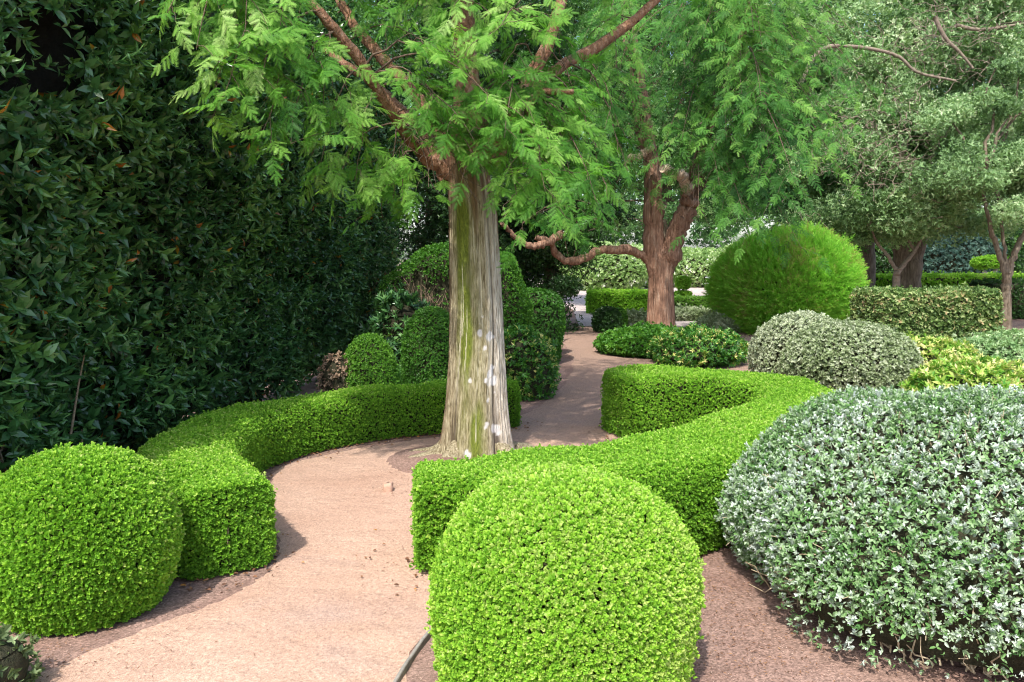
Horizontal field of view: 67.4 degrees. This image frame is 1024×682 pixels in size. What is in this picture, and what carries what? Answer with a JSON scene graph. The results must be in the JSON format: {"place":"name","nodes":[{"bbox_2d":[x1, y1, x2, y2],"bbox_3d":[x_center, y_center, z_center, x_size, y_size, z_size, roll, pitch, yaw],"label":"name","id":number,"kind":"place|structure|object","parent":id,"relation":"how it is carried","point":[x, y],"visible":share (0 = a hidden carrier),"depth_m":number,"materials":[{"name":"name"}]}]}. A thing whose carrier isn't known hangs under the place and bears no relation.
{"place":"outdoors","nodes":[
{"label":"outdoors","id":0,"kind":"place"},
{"bbox_2d":[32,326,757,681],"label":"path","id":1,"kind":"structure","parent":0,"point":[348,630],"depth_m":3.81,"materials":[{"name":"beige gravel"}]},
{"bbox_2d":[383,482,392,491],"bbox_3d":[-0.877,1.046,5.444,0.074,0.094,0.092,0,6,0],"label":"stone","id":2,"kind":"object","parent":1,"relation":"on","point":[387,486],"visible":0.62,"depth_m":5.40,"materials":[{"name":"stone"}]},
{"bbox_2d":[590,305,625,332],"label":"round bush","id":3,"kind":"object","parent":1,"relation":"on","point":[606,317],"visible":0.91,"depth_m":16.60,"materials":[{"name":"green plant"}]},
{"bbox_2d":[616,307,629,327],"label":"round bush","id":4,"kind":"object","parent":1,"relation":"on","point":[623,311],"visible":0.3,"depth_m":17.47,"materials":[{"name":"green plant"}]},
{"bbox_2d":[592,320,677,358],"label":"ground cover plant","id":5,"kind":"object","parent":1,"relation":"on","point":[625,340],"visible":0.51,"depth_m":12.71,"materials":[{"name":"green plant"}]},
{"bbox_2d":[492,0,898,325],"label":"red barked conifer","id":6,"kind":"object","parent":1,"relation":"on","point":[660,256],"visible":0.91,"depth_m":12.69,"materials":[{"name":"green plant"}]},
{"bbox_2d":[646,320,748,368],"bbox_3d":[2.908,0.025,11.972,1.586,0.632,1.828,0,6,0],"label":"ground cover plant","id":7,"kind":"object","parent":1,"relation":"on","point":[694,345],"visible":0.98,"depth_m":11.44,"materials":[{"name":"green plant"}]},
{"bbox_2d":[695,309,746,332],"bbox_3d":[4.652,-0.460,16.850,1.294,0.527,0.918,0,6,0],"label":"silver mound","id":8,"kind":"object","parent":1,"relation":"on","point":[715,319],"visible":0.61,"depth_m":16.59,"materials":[{"name":"grey plant"}]},
{"bbox_2d":[0,259,1023,681],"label":"ground","id":9,"kind":"structure","parent":0,"point":[178,599],"depth_m":3.46,"materials":[{"name":"soil"}]},
{"bbox_2d":[0,623,44,681],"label":"weedy plant","id":10,"kind":"object","parent":9,"relation":"on","point":[15,661],"visible":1,"depth_m":2.89,"materials":[{"name":"green plant"}]},
{"bbox_2d":[0,441,186,637],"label":"clipped ball shrub","id":11,"kind":"object","parent":9,"relation":"on","point":[92,534],"visible":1,"depth_m":3.34,"materials":[{"name":"green plant"}]},
{"bbox_2d":[0,0,408,472],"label":"laurel hedge","id":12,"kind":"object","parent":9,"relation":"on","point":[163,267],"visible":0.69,"depth_m":5.54,"materials":[{"name":"green plant"}]},
{"bbox_2d":[136,378,522,580],"bbox_3d":[-1.423,0.729,6.043,1.790,0.532,4.272,3,7,22],"label":"box hedge","id":13,"kind":"object","parent":9,"relation":"on","point":[210,461],"visible":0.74,"depth_m":5.27,"materials":[{"name":"green plant"}]},
{"bbox_2d":[315,350,351,391],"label":"dry shrub","id":14,"kind":"object","parent":9,"relation":"on","point":[332,375],"visible":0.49,"depth_m":7.31,"materials":[{"name":"brown plant"}]},
{"bbox_2d":[343,332,401,387],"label":"dome shrub","id":15,"kind":"object","parent":9,"relation":"on","point":[371,358],"visible":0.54,"depth_m":7.34,"materials":[{"name":"green plant"}]},
{"bbox_2d":[349,281,433,384],"bbox_3d":[-1.289,-0.028,9.048,1.105,1.378,1.055,5,8,36],"label":"laurel shrub","id":16,"kind":"object","parent":9,"relation":"on","point":[388,321],"visible":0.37,"depth_m":8.81,"materials":[{"name":"green plant"}]},
{"bbox_2d":[393,628,431,681],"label":"edging strip","id":17,"kind":"object","parent":9,"relation":"on","point":[420,645],"visible":0.56,"depth_m":3.15,"materials":[{"name":"grey metal"}]},
{"bbox_2d":[399,305,448,391],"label":"dome shrub","id":18,"kind":"object","parent":9,"relation":"on","point":[424,350],"visible":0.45,"depth_m":8.01,"materials":[{"name":"green plant"}]},
{"bbox_2d":[386,445,469,472],"bbox_3d":[-0.500,0.938,6.366,1.300,0.079,1.350,0,6,0],"label":"ground mound","id":19,"kind":"object","parent":9,"relation":"on","point":[401,461],"visible":0.17,"depth_m":6.17,"materials":[{"name":"soil"}]},
{"bbox_2d":[147,0,711,458],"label":"feathery conifer","id":20,"kind":"object","parent":9,"relation":"on","point":[469,144],"visible":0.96,"depth_m":5.47,"materials":[{"name":"green plant"}]},
{"bbox_2d":[376,241,536,332],"bbox_3d":[-0.806,-0.486,10.872,2.336,1.880,1.356,2,7,16],"label":"tall clipped shrub","id":21,"kind":"object","parent":9,"relation":"on","point":[427,277],"visible":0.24,"depth_m":10.62,"materials":[{"name":"green plant"}]},
{"bbox_2d":[13,356,924,681],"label":"leaf litter","id":22,"kind":"object","parent":9,"relation":"on","point":[419,570],"visible":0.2,"depth_m":3.66,"materials":[{"name":"brown plant"}]},
{"bbox_2d":[361,0,582,276],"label":"dark evergreen tree","id":23,"kind":"object","parent":9,"relation":"on","point":[435,229],"visible":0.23,"depth_m":14.77,"materials":[{"name":"green plant"}]},
{"bbox_2d":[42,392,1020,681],"bbox_3d":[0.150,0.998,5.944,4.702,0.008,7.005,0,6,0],"label":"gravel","id":24,"kind":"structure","parent":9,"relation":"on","point":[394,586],"depth_m":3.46,"materials":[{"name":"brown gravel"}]},
{"bbox_2d":[504,323,561,400],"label":"leafy bush","id":25,"kind":"object","parent":9,"relation":"on","point":[531,362],"visible":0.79,"depth_m":8.81,"materials":[{"name":"green plant"}]},
{"bbox_2d":[440,26,636,332],"bbox_3d":[0.337,-3.695,17.623,5.109,6.901,3.670,0,6,0],"label":"dark evergreen tree","id":26,"kind":"object","parent":9,"relation":"on","point":[534,271],"visible":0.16,"depth_m":17.05,"materials":[{"name":"green plant"}]},
{"bbox_2d":[516,287,567,361],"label":"rounded clipped shrub","id":27,"kind":"object","parent":9,"relation":"on","point":[549,308],"visible":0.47,"depth_m":11.58,"materials":[{"name":"green plant"}]},
{"bbox_2d":[408,363,835,572],"bbox_3d":[1.215,0.732,5.485,2.273,0.646,4.323,3,7,25],"label":"box hedge","id":28,"kind":"object","parent":9,"relation":"on","point":[686,433],"visible":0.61,"depth_m":4.50,"materials":[{"name":"green plant"}]},
{"bbox_2d":[357,0,1012,267],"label":"woodland","id":29,"kind":"object","parent":9,"relation":"on","point":[703,233],"visible":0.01,"depth_m":55.32,"materials":[{"name":"green plant"}]},
{"bbox_2d":[701,219,870,334],"bbox_3d":[6.023,-1.442,16.828,3.595,2.483,3.410,0,6,0],"label":"round shrub","id":30,"kind":"object","parent":9,"relation":"on","point":[755,286],"visible":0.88,"depth_m":15.77,"materials":[{"name":"green plant"}]},
{"bbox_2d":[746,309,834,373],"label":"grey green dome","id":31,"kind":"structure","parent":9,"relation":"on","point":[764,355],"depth_m":9.20,"materials":[{"name":"green plant"}]},
{"bbox_2d":[737,4,940,287],"bbox_3d":[9.316,-5.255,22.434,5.838,8.842,5.490,0,6,0],"label":"dark trunked tree","id":32,"kind":"object","parent":9,"relation":"on","point":[868,256],"visible":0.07,"depth_m":21.72,"materials":[{"name":"green plant"}]},
{"bbox_2d":[777,317,924,393],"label":"grey green dome","id":33,"kind":"structure","parent":9,"relation":"on","point":[840,354],"depth_m":8.18,"materials":[{"name":"green plant"}]},
{"bbox_2d":[713,382,1023,681],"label":"silver leaved shrub","id":34,"kind":"object","parent":9,"relation":"on","point":[887,516],"visible":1,"depth_m":3.17,"materials":[{"name":"green plant"}]},
{"bbox_2d":[747,0,1023,288],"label":"grey leaved tree","id":35,"kind":"object","parent":9,"relation":"on","point":[964,31],"visible":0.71,"depth_m":17.70,"materials":[{"name":"green plant"}]},
{"bbox_2d":[846,281,1006,346],"bbox_3d":[6.334,-0.281,11.828,2.117,1.272,1.156,0,6,0],"label":"clipped mixed hedge","id":36,"kind":"object","parent":9,"relation":"on","point":[948,310],"visible":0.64,"depth_m":11.39,"materials":[{"name":"green plant"}]},
{"bbox_2d":[903,330,982,385],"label":"yellow shrub","id":37,"kind":"object","parent":9,"relation":"on","point":[931,348],"visible":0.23,"depth_m":8.66,"materials":[{"name":"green plant"}]},
{"bbox_2d":[897,354,1023,416],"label":"yellow shrub","id":38,"kind":"object","parent":9,"relation":"on","point":[971,370],"visible":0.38,"depth_m":6.46,"materials":[{"name":"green plant"}]},
{"bbox_2d":[951,325,1023,374],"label":"green shrub","id":39,"kind":"object","parent":9,"relation":"on","point":[1008,344],"visible":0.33,"depth_m":9.15,"materials":[{"name":"green plant"}]},
{"bbox_2d":[968,276,1023,318],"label":"hedge","id":40,"kind":"object","parent":9,"relation":"on","point":[1017,293],"visible":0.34,"depth_m":20.11,"materials":[{"name":"green plant"}]},
{"bbox_2d":[528,279,705,308],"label":"clearing","id":41,"kind":"structure","parent":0,"point":[579,303],"depth_m":32.37,"materials":[{"name":"grey"}]},
{"bbox_2d":[557,241,647,290],"bbox_3d":[4.482,-3.810,37.837,4.816,2.580,3.834,0,6,0],"label":"flowering bush","id":42,"kind":"object","parent":41,"relation":"on","point":[621,271],"visible":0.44,"depth_m":36.51,"materials":[{"name":"green plant"}]},
{"bbox_2d":[631,242,680,287],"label":"flowering bush","id":43,"kind":"object","parent":41,"relation":"on","point":[640,245],"visible":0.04,"depth_m":40.06,"materials":[{"name":"green plant"}]},
{"bbox_2d":[475,0,839,237],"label":"broad evergreen tree","id":44,"kind":"object","parent":41,"relation":"on","point":[668,202],"visible":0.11,"depth_m":23.30,"materials":[{"name":"green plant"}]},
{"bbox_2d":[674,275,692,295],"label":"tiered topiary","id":45,"kind":"object","parent":41,"relation":"on","point":[684,283],"visible":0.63,"depth_m":25.78,"materials":[{"name":"green plant"}]},
{"bbox_2d":[673,246,720,287],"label":"flowering bush","id":46,"kind":"object","parent":41,"relation":"on","point":[693,262],"visible":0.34,"depth_m":40.24,"materials":[{"name":"green plant"}]},
{"bbox_2d":[707,243,730,275],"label":"flowering bush","id":47,"kind":"object","parent":41,"relation":"on","point":[714,256],"visible":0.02,"depth_m":39.30,"materials":[{"name":"green plant"}]},
{"bbox_2d":[846,236,892,273],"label":"shrub","id":48,"kind":"object","parent":41,"relation":"on","point":[883,264],"visible":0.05,"depth_m":37.76,"materials":[{"name":"green plant"}]},
{"bbox_2d":[875,270,1023,287],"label":"hedge","id":49,"kind":"object","parent":41,"relation":"on","point":[932,279],"visible":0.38,"depth_m":24.31,"materials":[{"name":"green plant"}]},
{"bbox_2d":[922,225,1007,273],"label":"shrub","id":50,"kind":"object","parent":41,"relation":"on","point":[948,259],"visible":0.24,"depth_m":36.24,"materials":[{"name":"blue plant"}]},
{"bbox_2d":[969,254,1014,273],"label":"cloud topiary","id":51,"kind":"object","parent":41,"relation":"on","point":[987,261],"visible":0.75,"depth_m":26.60,"materials":[{"name":"plant"}]},
{"bbox_2d":[976,213,1023,272],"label":"shrub","id":52,"kind":"object","parent":41,"relation":"on","point":[1010,242],"visible":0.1,"depth_m":38.13,"materials":[{"name":"green plant"}]},
{"bbox_2d":[573,309,695,326],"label":"path","id":53,"kind":"structure","parent":0,"point":[586,321],"depth_m":19.78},
{"bbox_2d":[584,286,647,313],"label":"hedge","id":54,"kind":"object","parent":53,"relation":"on","point":[636,299],"visible":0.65,"depth_m":21.86,"materials":[{"name":"green plant"}]},
{"bbox_2d":[627,307,646,326],"bbox_3d":[2.833,-0.572,18.202,1.202,0.452,0.906,-3,7,-22],"label":"silver mound","id":55,"kind":"object","parent":53,"relation":"on","point":[635,316],"visible":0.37,"depth_m":17.92,"materials":[{"name":"grey plant"}]},
{"bbox_2d":[675,303,711,320],"bbox_3d":[4.531,-0.779,20.081,1.935,0.452,1.233,0,6,0],"label":"silver mound","id":56,"kind":"object","parent":53,"relation":"on","point":[689,313],"visible":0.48,"depth_m":19.67,"materials":[{"name":"grey plant"}]},
{"bbox_2d":[674,294,712,308],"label":"hedge","id":57,"kind":"object","parent":53,"relation":"on","point":[696,300],"visible":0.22,"depth_m":22.50,"materials":[{"name":"green plant"}]},
{"bbox_2d":[435,572,857,681],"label":"side path","id":58,"kind":"structure","parent":0,"point":[703,673],"depth_m":3.20,"materials":[{"name":"brown gravel"}]},
{"bbox_2d":[424,461,705,681],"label":"clipped ball shrub","id":59,"kind":"object","parent":58,"relation":"on","point":[549,571],"visible":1,"depth_m":2.61,"materials":[{"name":"green plant"}]},
{"bbox_2d":[365,1,1020,258],"label":"sky","id":60,"kind":"structure","parent":0,"point":[771,223],"materials":[{"name":"white"}]},
{"bbox_2d":[970,207,1023,272],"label":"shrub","id":61,"kind":"object","parent":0,"point":[981,211],"visible":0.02,"depth_m":42.92,"materials":[{"name":"green plant"}]},
{"bbox_2d":[1012,321,1023,329],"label":"cross path","id":62,"kind":"structure","parent":0,"point":[1018,324],"depth_m":18.62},
{"bbox_2d":[800,177,987,286],"bbox_3d":[9.239,-2.247,18.430,4.290,3.761,2.685,0,6,0],"label":"pale forked tree","id":63,"kind":"object","parent":62,"relation":"on","point":[856,223],"visible":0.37,"depth_m":18.30,"materials":[{"name":"green plant"}]},
{"bbox_2d":[902,41,1023,333],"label":"slender tree","id":64,"kind":"object","parent":62,"relation":"on","point":[966,174],"visible":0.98,"depth_m":15.75,"materials":[{"name":"green plant"}]}
]}

